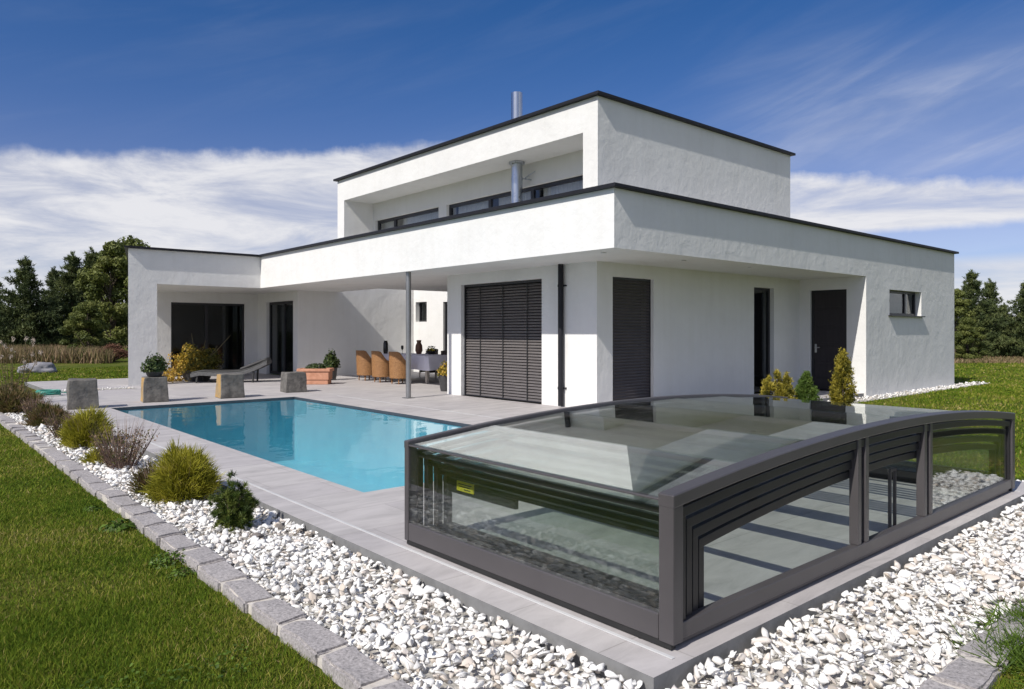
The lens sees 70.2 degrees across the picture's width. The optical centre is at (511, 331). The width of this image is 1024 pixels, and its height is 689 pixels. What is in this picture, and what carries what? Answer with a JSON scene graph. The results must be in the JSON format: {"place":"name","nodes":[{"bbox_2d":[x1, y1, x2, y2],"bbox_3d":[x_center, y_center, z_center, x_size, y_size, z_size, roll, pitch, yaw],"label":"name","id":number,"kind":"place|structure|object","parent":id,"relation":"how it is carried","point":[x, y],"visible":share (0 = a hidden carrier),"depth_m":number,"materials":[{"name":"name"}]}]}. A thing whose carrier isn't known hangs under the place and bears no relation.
{"place":"outdoors","nodes":[
{"label":"outdoors","id":0,"kind":"place"},
{"bbox_2d":[0,346,1023,688],"bbox_3d":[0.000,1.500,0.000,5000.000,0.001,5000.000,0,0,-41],"label":"lawn","id":1,"kind":"structure","parent":0,"point":[276,638],"depth_m":4.25,"materials":[{"name":"plant"}]},
{"bbox_2d":[7,425,23,430],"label":"edging stone","id":2,"kind":"object","parent":1,"relation":"on","point":[10,427],"visible":0.38,"depth_m":10.97,"materials":[{"name":"stone"}]},
{"bbox_2d":[11,428,27,434],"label":"edging stone","id":3,"kind":"object","parent":1,"relation":"on","point":[13,430],"visible":0.41,"depth_m":10.63,"materials":[{"name":"stone"}]},
{"bbox_2d":[21,433,37,439],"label":"edging stone","id":4,"kind":"object","parent":1,"relation":"on","point":[23,436],"visible":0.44,"depth_m":10.03,"materials":[{"name":"stone"}]},
{"bbox_2d":[23,436,41,443],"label":"edging stone","id":5,"kind":"object","parent":1,"relation":"on","point":[26,440],"visible":0.38,"depth_m":9.77,"materials":[{"name":"stone"}]},
{"bbox_2d":[0,256,73,346],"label":"pine tree","id":6,"kind":"object","parent":1,"relation":"on","point":[25,317],"visible":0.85,"depth_m":46.41,"materials":[{"name":"green plant"}]},
{"bbox_2d":[17,362,56,372],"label":"boulder","id":7,"kind":"object","parent":1,"relation":"on","point":[44,367],"visible":0.59,"depth_m":26.22,"materials":[{"name":"stone"}]},
{"bbox_2d":[28,440,46,448],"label":"edging stone","id":8,"kind":"object","parent":1,"relation":"on","point":[31,444],"visible":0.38,"depth_m":9.47,"materials":[{"name":"stone"}]},
{"bbox_2d":[34,443,52,452],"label":"edging stone","id":9,"kind":"object","parent":1,"relation":"on","point":[44,445],"visible":0.38,"depth_m":9.23,"materials":[{"name":"stone"}]},
{"bbox_2d":[39,447,59,455],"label":"edging stone","id":10,"kind":"object","parent":1,"relation":"on","point":[48,450],"visible":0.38,"depth_m":8.85,"materials":[{"name":"stone"}]},
{"bbox_2d":[37,266,67,328],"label":"pine tree","id":11,"kind":"object","parent":1,"relation":"on","point":[51,290],"visible":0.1,"depth_m":51.67,"materials":[{"name":"green plant"}]},
{"bbox_2d":[45,450,64,460],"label":"edging stone","id":12,"kind":"object","parent":1,"relation":"on","point":[54,453],"visible":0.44,"depth_m":8.59,"materials":[{"name":"stone"}]},
{"bbox_2d":[49,455,70,465],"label":"edging stone","id":13,"kind":"object","parent":1,"relation":"on","point":[58,458],"visible":0.38,"depth_m":8.27,"materials":[{"name":"stone"}]},
{"bbox_2d":[21,250,106,345],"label":"pine tree","id":14,"kind":"object","parent":1,"relation":"on","point":[73,296],"visible":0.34,"depth_m":49.46,"materials":[{"name":"green plant"}]},
{"bbox_2d":[56,460,78,470],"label":"edging stone","id":15,"kind":"object","parent":1,"relation":"on","point":[59,464],"visible":0.32,"depth_m":7.95,"materials":[{"name":"stone"}]},
{"bbox_2d":[63,464,89,475],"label":"edging stone","id":16,"kind":"object","parent":1,"relation":"on","point":[68,469],"visible":0.34,"depth_m":7.65,"materials":[{"name":"stone"}]},
{"bbox_2d":[70,470,94,482],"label":"edging stone","id":17,"kind":"object","parent":1,"relation":"on","point":[76,475],"visible":0.39,"depth_m":7.34,"materials":[{"name":"stone"}]},
{"bbox_2d":[57,300,118,348],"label":"leafy tree","id":18,"kind":"object","parent":1,"relation":"on","point":[84,327],"visible":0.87,"depth_m":40.72,"materials":[{"name":"green plant"}]},
{"bbox_2d":[79,475,103,489],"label":"edging stone","id":19,"kind":"object","parent":1,"relation":"on","point":[89,480],"visible":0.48,"depth_m":7.05,"materials":[{"name":"stone"}]},
{"bbox_2d":[82,505,103,511],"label":"weed","id":20,"kind":"object","parent":1,"relation":"on","point":[90,507],"visible":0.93,"depth_m":6.05,"materials":[{"name":"green plant"}]},
{"bbox_2d":[62,246,127,336],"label":"pine tree","id":21,"kind":"object","parent":1,"relation":"on","point":[89,260],"visible":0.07,"depth_m":52.69,"materials":[{"name":"green plant"}]},
{"bbox_2d":[72,240,127,347],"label":"leafy tree","id":22,"kind":"object","parent":1,"relation":"on","point":[112,261],"visible":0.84,"depth_m":43.47,"materials":[{"name":"green plant"}]},
{"bbox_2d":[86,482,114,496],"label":"edging stone","id":23,"kind":"object","parent":1,"relation":"on","point":[94,488],"visible":0.32,"depth_m":6.75,"materials":[{"name":"stone"}]},
{"bbox_2d":[96,343,127,361],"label":"rust shrub","id":24,"kind":"object","parent":1,"relation":"on","point":[121,353],"visible":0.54,"depth_m":35.86,"materials":[{"name":"brown plant"}]},
{"bbox_2d":[96,489,130,500],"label":"edging stone","id":25,"kind":"object","parent":1,"relation":"on","point":[108,494],"visible":0.32,"depth_m":6.46,"materials":[{"name":"stone"}]},
{"bbox_2d":[98,517,136,533],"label":"weed","id":26,"kind":"object","parent":1,"relation":"on","point":[111,526],"visible":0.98,"depth_m":5.45,"materials":[{"name":"green plant"}]},
{"bbox_2d":[94,235,149,349],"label":"leafy tree","id":27,"kind":"object","parent":1,"relation":"on","point":[131,241],"visible":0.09,"depth_m":46.31,"materials":[{"name":"green plant"}]},
{"bbox_2d":[107,496,140,513],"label":"edging stone","id":28,"kind":"object","parent":1,"relation":"on","point":[119,502],"visible":0.42,"depth_m":6.12,"materials":[{"name":"stone"}]},
{"bbox_2d":[121,505,152,518],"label":"edging stone","id":29,"kind":"object","parent":1,"relation":"on","point":[137,510],"visible":0.38,"depth_m":5.83,"materials":[{"name":"stone"}]},
{"bbox_2d":[129,513,166,533],"bbox_3d":[-2.780,1.514,5.569,0.188,0.176,0.385,1,-1,-42],"label":"edging stone","id":30,"kind":"object","parent":1,"relation":"on","point":[142,522],"visible":0.38,"depth_m":5.52,"materials":[{"name":"stone"}]},
{"bbox_2d":[61,638,254,688],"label":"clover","id":31,"kind":"object","parent":1,"relation":"on","point":[178,677],"visible":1,"depth_m":3.13,"materials":[{"name":"green plant"}]},
{"bbox_2d":[145,523,182,545],"bbox_3d":[-2.518,1.510,5.270,0.188,0.176,0.349,-1,0,-40],"label":"edging stone","id":32,"kind":"object","parent":1,"relation":"on","point":[156,533],"visible":0.49,"depth_m":5.21,"materials":[{"name":"stone"}]},
{"bbox_2d":[148,549,184,569],"bbox_3d":[-2.192,1.468,4.710,0.290,0.087,0.284,0,0,8],"label":"weed","id":33,"kind":"object","parent":1,"relation":"on","point":[165,558],"visible":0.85,"depth_m":4.64,"materials":[{"name":"green plant"}]},
{"bbox_2d":[160,535,199,558],"bbox_3d":[-2.266,1.514,4.973,0.180,0.175,0.362,0,1,-41],"label":"edging stone","id":34,"kind":"object","parent":1,"relation":"on","point":[179,542],"visible":0.45,"depth_m":4.96,"materials":[{"name":"stone"}]},
{"bbox_2d":[166,566,196,578],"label":"weed","id":35,"kind":"object","parent":1,"relation":"on","point":[185,572],"visible":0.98,"depth_m":4.45,"materials":[{"name":"green plant"}]},
{"bbox_2d":[179,546,225,572],"bbox_3d":[-1.990,1.516,4.682,0.194,0.180,0.384,1,-1,-40],"label":"edging stone","id":36,"kind":"object","parent":1,"relation":"on","point":[194,559],"visible":0.48,"depth_m":4.63,"materials":[{"name":"stone"}]},
{"bbox_2d":[197,561,248,591],"bbox_3d":[-1.732,1.514,4.367,0.195,0.174,0.365,-2,0,-42],"label":"edging stone","id":37,"kind":"object","parent":1,"relation":"on","point":[215,574],"visible":0.48,"depth_m":4.32,"materials":[{"name":"stone"}]},
{"bbox_2d":[222,578,271,613],"bbox_3d":[-1.470,1.520,4.059,0.183,0.171,0.389,2,-1,-39],"label":"edging stone","id":38,"kind":"object","parent":1,"relation":"on","point":[246,591],"visible":0.5,"depth_m":4.03,"materials":[{"name":"stone"}]},
{"bbox_2d":[251,599,305,635],"bbox_3d":[-1.206,1.511,3.759,0.177,0.177,0.346,0,-1,-42],"label":"edging stone","id":39,"kind":"object","parent":1,"relation":"on","point":[270,614],"visible":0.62,"depth_m":3.71,"materials":[{"name":"stone"}]},
{"bbox_2d":[280,620,348,665],"bbox_3d":[-0.938,1.516,3.451,0.186,0.176,0.402,-1,1,-42],"label":"edging stone","id":40,"kind":"object","parent":1,"relation":"on","point":[313,640],"visible":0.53,"depth_m":3.41,"materials":[{"name":"stone"}]},
{"bbox_2d":[322,646,392,688],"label":"edging stone","id":41,"kind":"object","parent":1,"relation":"on","point":[353,668],"visible":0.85,"depth_m":3.11,"materials":[{"name":"stone"}]},
{"bbox_2d":[372,679,412,688],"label":"edging stone","id":42,"kind":"object","parent":1,"relation":"on","point":[400,684],"visible":1,"depth_m":2.95,"materials":[{"name":"stone"}]},
{"bbox_2d":[3,381,1023,688],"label":"white gravel","id":43,"kind":"structure","parent":1,"relation":"on","point":[887,635],"depth_m":3.77,"materials":[{"name":"gravel"}]},
{"bbox_2d":[0,380,38,394],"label":"shrub","id":44,"kind":"object","parent":43,"relation":"on","point":[15,385],"visible":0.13,"depth_m":14.74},
{"bbox_2d":[0,336,42,392],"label":"flowering perennial","id":45,"kind":"object","parent":43,"relation":"on","point":[12,372],"visible":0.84,"depth_m":14.05,"materials":[{"name":"plant"}]},
{"bbox_2d":[0,386,44,413],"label":"shrub","id":46,"kind":"object","parent":43,"relation":"on","point":[10,402],"visible":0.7,"depth_m":13.05,"materials":[{"name":"plant"}]},
{"bbox_2d":[18,393,53,412],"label":"perennial","id":47,"kind":"object","parent":43,"relation":"on","point":[28,406],"visible":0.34,"depth_m":12.29,"materials":[{"name":"plant"}]},
{"bbox_2d":[19,401,72,425],"bbox_3d":[-7.284,1.280,11.438,0.671,0.399,0.819,0,0,3],"label":"shrub","id":48,"kind":"object","parent":43,"relation":"on","point":[34,416],"visible":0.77,"depth_m":11.28,"materials":[{"name":"plant"}]},
{"bbox_2d":[41,407,84,438],"bbox_3d":[-6.163,1.227,10.014,0.578,0.472,0.604,0,0,-41],"label":"perennial","id":49,"kind":"object","parent":43,"relation":"on","point":[54,425],"visible":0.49,"depth_m":9.91,"materials":[{"name":"plant"}]},
{"bbox_2d":[55,405,115,451],"bbox_3d":[-5.437,1.200,9.306,0.757,0.581,0.817,0,0,-41],"label":"shrub","id":50,"kind":"object","parent":43,"relation":"on","point":[76,429],"visible":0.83,"depth_m":9.16,"materials":[{"name":"plant"}]},
{"bbox_2d":[78,445,115,462],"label":"shrub","id":51,"kind":"object","parent":43,"relation":"on","point":[92,456],"visible":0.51,"depth_m":8.08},
{"bbox_2d":[85,416,162,469],"bbox_3d":[-4.167,1.159,7.832,0.790,0.607,0.742,0,0,-41],"label":"perennial","id":52,"kind":"object","parent":43,"relation":"on","point":[122,459],"visible":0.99,"depth_m":7.76,"materials":[{"name":"plant"}]},
{"bbox_2d":[124,459,156,496],"bbox_3d":[-3.261,1.299,6.563,0.442,0.353,0.410,0,0,-41],"label":"shrub","id":53,"kind":"object","parent":43,"relation":"on","point":[140,476],"visible":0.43,"depth_m":6.49,"materials":[{"name":"plant"}]},
{"bbox_2d":[135,435,226,508],"bbox_3d":[-2.893,1.210,6.380,0.778,0.646,0.734,0,0,-41],"label":"shrub","id":54,"kind":"object","parent":43,"relation":"on","point":[185,473],"visible":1,"depth_m":6.24,"materials":[{"name":"plant"}]},
{"bbox_2d":[205,470,259,533],"bbox_3d":[-2.067,1.256,5.414,0.385,0.474,0.402,0,0,-41],"label":"dwarf pine","id":55,"kind":"object","parent":43,"relation":"on","point":[235,508],"visible":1,"depth_m":5.37,"materials":[{"name":"plant"}]},
{"bbox_2d":[0,415,1017,688],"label":"mortar joint","id":56,"kind":"object","parent":43,"relation":"on","point":[382,681],"visible":0.12,"depth_m":3.51,"materials":[{"name":"concrete"}]},
{"bbox_2d":[92,467,1023,687],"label":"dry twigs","id":57,"kind":"object","parent":43,"relation":"on","point":[730,658],"visible":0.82,"depth_m":3.66,"materials":[{"name":"brown plant"}]},
{"bbox_2d":[759,369,796,398],"bbox_3d":[5.039,1.096,13.815,0.747,0.831,0.493,0,0,24],"label":"conifer","id":58,"kind":"object","parent":43,"relation":"on","point":[784,387],"visible":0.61,"depth_m":13.76,"materials":[{"name":"yellow plant"}]},
{"bbox_2d":[793,370,822,400],"bbox_3d":[5.707,1.116,14.164,0.535,0.748,0.548,0,0,2],"label":"conifer","id":59,"kind":"object","parent":43,"relation":"on","point":[804,387],"visible":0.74,"depth_m":14.05,"materials":[{"name":"green plant"}]},
{"bbox_2d":[124,90,958,409],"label":"house","id":60,"kind":"structure","parent":1,"relation":"on","point":[598,246],"depth_m":15.64,"materials":[{"name":"paint"}]},
{"bbox_2d":[171,302,243,374],"bbox_3d":[-9.862,0.230,23.626,2.330,2.300,0.070,0,0,-41],"label":"window","id":61,"kind":"structure","parent":60,"relation":"in","point":[172,303],"depth_m":23.57,"materials":[{"name":"metal"}]},
{"bbox_2d":[269,301,292,373],"bbox_3d":[-7.279,0.210,23.363,0.190,2.340,2.050,0,0,-41],"label":"glazed door","id":62,"kind":"structure","parent":60,"relation":"in","point":[284,304],"depth_m":23.41,"materials":[{"name":"metal"}]},
{"bbox_2d":[378,207,438,229],"bbox_3d":[-2.708,-2.250,19.431,0.190,1.740,3.080,0,0,-41],"label":"window","id":63,"kind":"structure","parent":60,"relation":"in","point":[433,213],"depth_m":19.42,"materials":[{"name":"glass"}]},
{"bbox_2d":[419,302,426,321],"bbox_3d":[-2.933,-0.665,24.746,0.070,0.670,0.670,0,0,-41],"label":"window","id":64,"kind":"structure","parent":60,"relation":"in","point":[420,303],"depth_m":24.95,"materials":[{"name":"glass"}]},
{"bbox_2d":[445,302,446,349],"bbox_3d":[-0.808,0.210,22.155,0.070,2.340,4.150,0,0,-41],"label":"window","id":65,"kind":"structure","parent":60,"relation":"in","point":[445,302],"depth_m":23.66,"materials":[{"name":"glass"}]},
{"bbox_2d":[449,175,582,215],"bbox_3d":[0.038,-2.250,16.260,0.190,1.740,4.630,0,0,-41],"label":"window","id":66,"kind":"structure","parent":60,"relation":"in","point":[575,183],"depth_m":16.02,"materials":[{"name":"glass"}]},
{"bbox_2d":[754,287,769,391],"bbox_3d":[5.620,0.190,16.742,0.860,2.380,0.190,0,0,-41],"label":"window","id":67,"kind":"structure","parent":60,"relation":"in","point":[767,290],"depth_m":16.93,"materials":[{"name":"metal"}]},
{"bbox_2d":[811,289,846,390],"bbox_3d":[7.490,0.210,17.171,0.152,2.380,0.870,0,0,-41],"label":"entrance door","id":68,"kind":"structure","parent":60,"relation":"in","point":[828,307],"depth_m":17.21,"materials":[{"name":"metal"}]},
{"bbox_2d":[888,290,924,316],"bbox_3d":[9.660,-0.682,17.982,2.070,0.635,0.285,0,0,-41],"label":"window","id":69,"kind":"structure","parent":60,"relation":"in","point":[903,314],"depth_m":18.25,"materials":[{"name":"metal"}]},
{"bbox_2d":[826,347,858,402],"bbox_3d":[6.384,0.891,14.078,0.596,1.201,0.574,0,0,-23],"label":"conifer","id":70,"kind":"object","parent":1,"relation":"on","point":[842,377],"visible":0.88,"depth_m":14.00,"materials":[{"name":"yellow plant"}]},
{"bbox_2d":[918,678,955,688],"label":"edging stone","id":71,"kind":"object","parent":1,"relation":"on","point":[929,684],"visible":1,"depth_m":2.95,"materials":[{"name":"stone"}]},
{"bbox_2d":[930,657,1001,688],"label":"edging stone","id":72,"kind":"object","parent":1,"relation":"on","point":[962,672],"visible":0.89,"depth_m":3.05,"materials":[{"name":"stone"}]},
{"bbox_2d":[954,288,981,357],"bbox_3d":[23.270,-0.352,38.032,2.155,3.834,2.057,0,0,25],"label":"leafy tree","id":73,"kind":"object","parent":1,"relation":"on","point":[961,306],"visible":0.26,"depth_m":37.76,"materials":[{"name":"green plant"}]},
{"bbox_2d":[915,618,1023,688],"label":"weed","id":74,"kind":"object","parent":1,"relation":"on","point":[1017,652],"visible":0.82,"depth_m":3.25,"materials":[{"name":"green plant"}]},
{"bbox_2d":[954,316,988,358],"bbox_3d":[22.891,0.379,36.541,1.785,2.318,1.910,0,0,-8],"label":"leafy tree","id":75,"kind":"object","parent":1,"relation":"on","point":[965,328],"visible":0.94,"depth_m":36.23,"materials":[{"name":"green plant"}]},
{"bbox_2d":[954,269,1022,356],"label":"pine tree","id":76,"kind":"object","parent":1,"relation":"on","point":[983,318],"visible":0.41,"depth_m":40.32,"materials":[{"name":"green plant"}]},
{"bbox_2d":[957,631,1022,675],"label":"edging stone","id":77,"kind":"object","parent":1,"relation":"on","point":[968,647],"visible":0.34,"depth_m":3.28,"materials":[{"name":"stone"}]},
{"bbox_2d":[959,592,1023,640],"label":"weed","id":78,"kind":"object","parent":1,"relation":"on","point":[1019,613],"visible":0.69,"depth_m":3.65,"materials":[{"name":"green plant"}]},
{"bbox_2d":[977,278,1013,355],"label":"pine tree","id":79,"kind":"object","parent":1,"relation":"on","point":[992,293],"visible":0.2,"depth_m":43.75,"materials":[{"name":"green plant"}]},
{"bbox_2d":[986,612,1023,637],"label":"edging stone","id":80,"kind":"object","parent":1,"relation":"on","point":[1012,624],"visible":0.18,"depth_m":3.55,"materials":[{"name":"stone"}]},
{"bbox_2d":[987,280,1023,356],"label":"pine tree","id":81,"kind":"object","parent":1,"relation":"on","point":[1016,329],"visible":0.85,"depth_m":39.96,"materials":[{"name":"green plant"}]},
{"bbox_2d":[0,343,1023,363],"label":"tall dry grass","id":82,"kind":"structure","parent":0,"point":[54,354],"depth_m":34.41,"materials":[{"name":"plant"}]},
{"bbox_2d":[0,0,1023,327],"label":"sky","id":83,"kind":"structure","parent":0,"point":[229,126],"materials":[{"name":"blue"}]},
{"bbox_2d":[25,372,1023,688],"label":"terrace","id":84,"kind":"structure","parent":0,"point":[787,538],"depth_m":5.20,"materials":[{"name":"ceramic"}]},
{"bbox_2d":[36,389,65,395],"bbox_3d":[-9.919,1.331,15.943,0.881,0.135,0.442,0,0,-24],"label":"garden hose","id":85,"kind":"object","parent":84,"relation":"on","point":[52,391],"visible":0.83,"depth_m":15.76,"materials":[{"name":"plastic"}]},
{"bbox_2d":[66,378,98,409],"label":"stone block","id":86,"kind":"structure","parent":84,"relation":"on","point":[82,392],"depth_m":13.14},
{"bbox_2d":[140,376,168,402],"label":"stone block","id":87,"kind":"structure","parent":84,"relation":"on","point":[154,389],"depth_m":14.41,"materials":[{"name":"stone"}]},
{"bbox_2d":[140,352,169,376],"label":"potted plant","id":88,"kind":"object","parent":87,"relation":"on","point":[154,367],"visible":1,"depth_m":14.48,"materials":[{"name":"green plant"}]},
{"bbox_2d":[162,333,230,382],"bbox_3d":[-9.381,0.735,20.440,2.516,1.371,1.760,0,0,-41],"label":"shrub","id":89,"kind":"object","parent":84,"relation":"on","point":[193,363],"visible":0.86,"depth_m":20.33,"materials":[{"name":"yellow plant"}]},
{"bbox_2d":[215,373,244,398],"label":"stone block","id":90,"kind":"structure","parent":84,"relation":"on","point":[229,385],"depth_m":15.29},
{"bbox_2d":[190,357,271,382],"bbox_3d":[-7.769,1.065,20.194,2.000,0.675,0.740,0,0,-9],"label":"sun lounger","id":91,"kind":"object","parent":84,"relation":"on","point":[257,365],"visible":0.97,"depth_m":19.94,"materials":[{"name":"grey wicker"}]},
{"bbox_2d":[280,371,306,392],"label":"stone block","id":92,"kind":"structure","parent":84,"relation":"on","point":[293,382],"depth_m":16.74,"materials":[{"name":"stone"}]},
{"bbox_2d":[297,363,333,383],"bbox_3d":[-5.237,1.117,19.410,0.880,0.567,0.480,0,0,0],"label":"terracotta trough","id":93,"kind":"object","parent":84,"relation":"on","point":[316,374],"visible":0.94,"depth_m":19.20,"materials":[{"name":"ceramic"}]},
{"bbox_2d":[323,350,340,379],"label":"potted plant","id":94,"kind":"object","parent":84,"relation":"on","point":[330,360],"visible":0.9,"depth_m":20.91,"materials":[{"name":"green plant"}]},
{"bbox_2d":[112,397,590,491],"bbox_3d":[-2.981,2.076,10.986,3.540,1.347,9.250,0,0,-41],"label":"pool basin","id":95,"kind":"object","parent":84,"relation":"in","point":[365,456],"visible":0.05,"depth_m":14.04,"materials":[{"name":"liquid"}]},
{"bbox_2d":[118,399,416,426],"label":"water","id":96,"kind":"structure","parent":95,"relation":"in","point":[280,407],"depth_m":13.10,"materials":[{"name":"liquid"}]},
{"bbox_2d":[356,350,375,380],"bbox_3d":[-4.198,0.967,20.903,0.550,0.866,0.626,0,0,-44],"label":"wicker chair","id":97,"kind":"object","parent":84,"relation":"on","point":[363,362],"visible":0.81,"depth_m":20.66,"materials":[{"name":"wicker"}]},
{"bbox_2d":[371,351,389,382],"bbox_3d":[-3.617,0.967,20.155,0.550,0.866,0.626,0,0,-37],"label":"wicker chair","id":98,"kind":"object","parent":84,"relation":"on","point":[380,365],"visible":0.85,"depth_m":19.91,"materials":[{"name":"wicker"}]},
{"bbox_2d":[110,426,674,658],"bbox_3d":[-3.434,1.397,7.874,0.024,0.004,12.600,0,0,-41],"label":"floor rail","id":99,"kind":"object","parent":84,"relation":"on","point":[555,609],"visible":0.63,"depth_m":4.08,"materials":[{"name":"metal"}]},
{"bbox_2d":[388,352,405,383],"bbox_3d":[-3.023,0.967,19.500,0.550,0.866,0.626,0,0,-43],"label":"wicker chair","id":100,"kind":"object","parent":84,"relation":"on","point":[397,365],"visible":0.88,"depth_m":19.25,"materials":[{"name":"wicker"}]},
{"bbox_2d":[381,371,428,382],"bbox_3d":[-2.728,1.030,20.790,1.000,0.740,2.500,0,0,-41],"label":"dining table","id":101,"kind":"object","parent":84,"relation":"on","point":[426,376],"visible":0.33,"depth_m":19.63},
{"bbox_2d":[383,353,446,370],"bbox_3d":[-2.728,0.851,20.788,1.198,0.398,2.699,0,0,-41],"label":"tablecloth","id":102,"kind":"object","parent":101,"relation":"on","point":[427,362],"visible":0.41,"depth_m":19.72,"materials":[{"name":"grey fabric"}]},
{"bbox_2d":[383,341,387,353],"bbox_3d":[-3.713,0.460,21.392,0.150,0.380,0.150,0,0,-41],"label":"vase","id":103,"kind":"object","parent":102,"relation":"on","point":[385,347],"visible":1,"depth_m":21.33,"materials":[{"name":"black ceramic"}]},
{"bbox_2d":[415,340,422,353],"bbox_3d":[-2.703,0.450,21.142,0.220,0.400,0.220,0,0,-41],"label":"jug","id":104,"kind":"object","parent":102,"relation":"on","point":[418,348],"visible":1,"depth_m":21.07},
{"bbox_2d":[426,346,436,353],"bbox_3d":[-2.305,0.520,20.759,0.341,0.259,0.335,0,0,-41],"label":"fruit bowl","id":105,"kind":"object","parent":102,"relation":"on","point":[432,350],"visible":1,"depth_m":20.69,"materials":[{"name":"black ceramic"}]},
{"bbox_2d":[437,361,446,390],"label":"potted plant","id":106,"kind":"object","parent":84,"relation":"on","point":[442,372],"visible":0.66,"depth_m":16.98,"materials":[{"name":"yellow plant"}]},
{"bbox_2d":[337,395,1019,491],"bbox_3d":[0.315,1.397,11.122,0.024,0.004,12.600,0,0,-41],"label":"floor rail","id":107,"kind":"object","parent":84,"relation":"on","point":[480,415],"visible":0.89,"depth_m":13.03,"materials":[{"name":"metal"}]},
{"bbox_2d":[404,394,1014,649],"bbox_3d":[1.846,0.989,5.582,4.900,0.822,2.160,0,0,-41],"label":"pool enclosure","id":108,"kind":"object","parent":84,"relation":"on","point":[816,445],"visible":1,"depth_m":4.45,"materials":[{"name":"metal"}]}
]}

